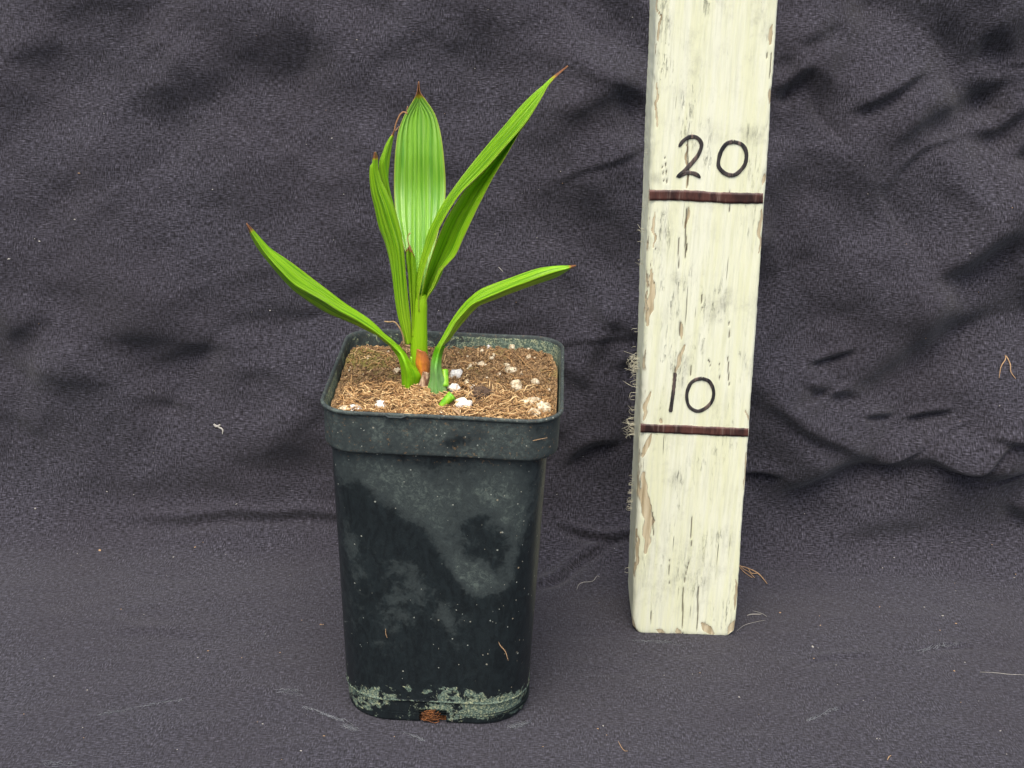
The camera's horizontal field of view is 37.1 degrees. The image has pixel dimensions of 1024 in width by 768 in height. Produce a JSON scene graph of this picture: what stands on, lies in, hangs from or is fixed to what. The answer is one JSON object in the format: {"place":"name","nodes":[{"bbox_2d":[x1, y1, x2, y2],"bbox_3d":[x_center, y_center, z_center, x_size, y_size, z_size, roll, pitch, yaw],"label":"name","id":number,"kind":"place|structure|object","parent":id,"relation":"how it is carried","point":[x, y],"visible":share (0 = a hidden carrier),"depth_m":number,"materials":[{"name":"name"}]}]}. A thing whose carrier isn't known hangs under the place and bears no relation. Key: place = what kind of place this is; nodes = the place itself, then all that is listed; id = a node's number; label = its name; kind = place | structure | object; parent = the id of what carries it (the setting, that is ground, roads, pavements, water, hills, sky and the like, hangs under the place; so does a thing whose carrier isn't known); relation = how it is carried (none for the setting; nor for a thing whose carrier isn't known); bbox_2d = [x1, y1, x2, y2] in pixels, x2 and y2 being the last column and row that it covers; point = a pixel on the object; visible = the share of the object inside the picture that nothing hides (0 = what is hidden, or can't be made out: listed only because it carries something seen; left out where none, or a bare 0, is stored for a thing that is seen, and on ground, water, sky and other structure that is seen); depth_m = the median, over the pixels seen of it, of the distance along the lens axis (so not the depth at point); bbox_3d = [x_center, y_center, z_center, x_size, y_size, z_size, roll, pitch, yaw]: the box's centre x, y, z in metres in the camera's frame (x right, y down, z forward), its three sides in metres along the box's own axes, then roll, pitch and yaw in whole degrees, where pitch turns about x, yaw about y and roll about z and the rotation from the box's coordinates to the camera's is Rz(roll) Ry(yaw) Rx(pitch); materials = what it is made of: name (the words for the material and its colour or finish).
{"place":"outdoors","nodes":[
{"label":"outdoors","id":0,"kind":"place"},
{"bbox_2d":[0,0,1023,767],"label":"backdrop cloth","id":1,"kind":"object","parent":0,"point":[156,156],"depth_m":0.72,"materials":[{"name":"black fabric"}]},
{"bbox_2d":[42,760,73,766],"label":"chalky smear","id":2,"kind":"object","parent":1,"relation":"on","point":[55,764],"visible":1,"depth_m":0.58},
{"bbox_2d":[99,698,183,714],"bbox_3d":[-0.149,0.130,0.614,0.035,0.001,0.004,-7,23,-21],"label":"chalky smear","id":3,"kind":"object","parent":1,"relation":"on","point":[143,706],"visible":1,"depth_m":0.61},
{"bbox_2d":[213,424,223,433],"bbox_3d":[-0.141,0.021,0.734,0.005,0.005,0.003,2,22,0],"label":"plant scrap","id":4,"kind":"object","parent":1,"relation":"on","point":[217,426],"visible":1,"depth_m":0.73,"materials":[{"name":"white plant"}]},
{"bbox_2d":[274,688,301,694],"bbox_3d":[-0.091,0.126,0.626,0.012,0.001,0.004,2,22,0],"label":"chalky smear","id":5,"kind":"object","parent":1,"relation":"on","point":[286,691],"visible":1,"depth_m":0.63},
{"bbox_2d":[302,706,346,721],"bbox_3d":[-0.075,0.133,0.612,0.019,0.001,0.010,2,22,0],"label":"chalky smear","id":6,"kind":"object","parent":1,"relation":"on","point":[328,715],"visible":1,"depth_m":0.61},
{"bbox_2d":[340,722,358,731],"bbox_3d":[-0.064,0.136,0.606,0.008,0.001,0.009,2,22,0],"label":"chalky smear","id":7,"kind":"object","parent":1,"relation":"on","point":[348,725],"visible":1,"depth_m":0.60},
{"bbox_2d":[320,329,563,723],"bbox_3d":[-0.027,0.058,0.618,0.091,0.137,0.092,2,22,0],"label":"plant pot","id":8,"kind":"object","parent":1,"relation":"on","point":[439,518],"visible":0.94,"depth_m":0.58,"materials":[{"name":"black plastic"}]},
{"bbox_2d":[331,344,557,418],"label":"potting soil","id":9,"kind":"structure","parent":8,"relation":"in","point":[539,364],"depth_m":0.61,"materials":[{"name":"brown soil"}]},
{"bbox_2d":[338,405,349,409],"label":"perlite grain","id":10,"kind":"object","parent":9,"relation":"on","point":[342,407],"visible":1,"depth_m":0.57},
{"bbox_2d":[375,400,386,407],"bbox_3d":[-0.049,0.008,0.573,0.006,0.005,0.005,2,22,0],"label":"perlite grain","id":11,"kind":"object","parent":9,"relation":"on","point":[379,403],"visible":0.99,"depth_m":0.57},
{"bbox_2d":[393,367,400,374],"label":"perlite grain","id":12,"kind":"object","parent":9,"relation":"on","point":[396,370],"visible":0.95,"depth_m":0.60},
{"bbox_2d":[246,65,575,405],"bbox_3d":[-0.036,-0.059,0.574,0.120,0.131,0.065,2,22,0],"label":"palm seedling","id":13,"kind":"object","parent":9,"relation":"on","point":[411,220],"visible":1,"depth_m":0.58,"materials":[{"name":"green plant"}]},
{"bbox_2d":[336,341,553,418],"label":"coir fibres","id":14,"kind":"object","parent":9,"relation":"on","point":[414,393],"visible":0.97,"depth_m":0.58,"materials":[{"name":"brown plant"}]},
{"bbox_2d":[448,383,460,391],"bbox_3d":[-0.023,0.002,0.588,0.006,0.005,0.005,2,22,0],"label":"perlite grain","id":15,"kind":"object","parent":9,"relation":"on","point":[453,386],"visible":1,"depth_m":0.59},
{"bbox_2d":[450,407,460,415],"bbox_3d":[-0.021,0.010,0.570,0.005,0.002,0.008,2,22,0],"label":"bark chip","id":16,"kind":"object","parent":9,"relation":"on","point":[456,411],"visible":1,"depth_m":0.57,"materials":[{"name":"beige wood"}]},
{"bbox_2d":[449,369,462,378],"bbox_3d":[-0.022,-0.004,0.599,0.005,0.005,0.005,2,22,0],"label":"perlite grain","id":17,"kind":"object","parent":9,"relation":"on","point":[457,373],"visible":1,"depth_m":0.60},
{"bbox_2d":[455,397,471,410],"bbox_3d":[-0.018,0.008,0.576,0.007,0.007,0.006,2,22,0],"label":"perlite grain","id":18,"kind":"object","parent":9,"relation":"on","point":[463,401],"visible":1,"depth_m":0.57},
{"bbox_2d":[465,381,494,400],"bbox_3d":[-0.012,0.003,0.583,0.012,0.009,0.011,-14,27,-35],"label":"soil lump","id":19,"kind":"object","parent":9,"relation":"on","point":[481,389],"visible":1,"depth_m":0.58,"materials":[{"name":"brown soil"}]},
{"bbox_2d":[476,361,485,366],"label":"perlite grain","id":20,"kind":"object","parent":9,"relation":"on","point":[481,363],"visible":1,"depth_m":0.62},
{"bbox_2d":[505,366,516,372],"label":"perlite grain","id":21,"kind":"object","parent":9,"relation":"on","point":[509,368],"visible":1,"depth_m":0.61},
{"bbox_2d":[510,379,521,391],"bbox_3d":[0.002,0.001,0.593,0.005,0.007,0.005,2,22,0],"label":"perlite grain","id":22,"kind":"object","parent":9,"relation":"on","point":[516,385],"visible":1,"depth_m":0.59},
{"bbox_2d":[523,397,540,404],"bbox_3d":[0.007,0.007,0.580,0.008,0.005,0.006,2,22,0],"label":"perlite grain","id":23,"kind":"object","parent":9,"relation":"on","point":[531,399],"visible":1,"depth_m":0.58},
{"bbox_2d":[528,408,540,415],"bbox_3d":[0.008,0.011,0.569,0.005,0.004,0.004,2,22,0],"label":"perlite grain","id":24,"kind":"object","parent":9,"relation":"on","point":[536,410],"visible":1,"depth_m":0.57},
{"bbox_2d":[531,378,539,384],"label":"perlite grain","id":25,"kind":"object","parent":9,"relation":"on","point":[535,381],"visible":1,"depth_m":0.60},
{"bbox_2d":[536,401,550,411],"bbox_3d":[0.012,0.009,0.573,0.006,0.006,0.006,2,22,0],"label":"perlite grain","id":26,"kind":"object","parent":9,"relation":"on","point":[543,405],"visible":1,"depth_m":0.57},
{"bbox_2d":[507,721,530,727],"bbox_3d":[0.003,0.136,0.610,0.010,0.001,0.006,2,22,0],"label":"chalky smear","id":27,"kind":"object","parent":1,"relation":"on","point":[523,723],"visible":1,"depth_m":0.61},
{"bbox_2d":[632,639,684,645],"bbox_3d":[0.064,0.114,0.672,0.023,0.001,0.004,2,22,0],"label":"chalky smear","id":28,"kind":"object","parent":1,"relation":"on","point":[655,640],"visible":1,"depth_m":0.67},
{"bbox_2d":[622,0,777,634],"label":"measuring board","id":29,"kind":"object","parent":1,"relation":"on","point":[708,90],"visible":1,"depth_m":0.62,"materials":[{"name":"beige paint"}]},
{"bbox_2d":[739,566,766,582],"bbox_3d":[0.115,0.090,0.728,0.012,0.003,0.014,2,22,0],"label":"thread","id":30,"kind":"object","parent":1,"relation":"on","point":[752,573],"visible":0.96,"depth_m":0.73,"materials":[{"name":"beige fabric"}]},
{"bbox_2d":[806,707,838,720],"bbox_3d":[0.127,0.135,0.623,0.016,0.001,0.010,2,22,0],"label":"chalky smear","id":31,"kind":"object","parent":1,"relation":"on","point":[821,714],"visible":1,"depth_m":0.62},
{"bbox_2d":[917,642,965,652],"bbox_3d":[0.189,0.117,0.674,0.024,0.001,0.010,2,22,0],"label":"chalky smear","id":32,"kind":"object","parent":1,"relation":"on","point":[938,645],"visible":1,"depth_m":0.68},
{"bbox_2d":[999,355,1015,378],"bbox_3d":[0.235,-0.008,0.725,0.008,0.010,0.007,2,22,0],"label":"thread","id":33,"kind":"object","parent":1,"relation":"on","point":[1009,363],"visible":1,"depth_m":0.72,"materials":[{"name":"beige fabric"}]}
]}

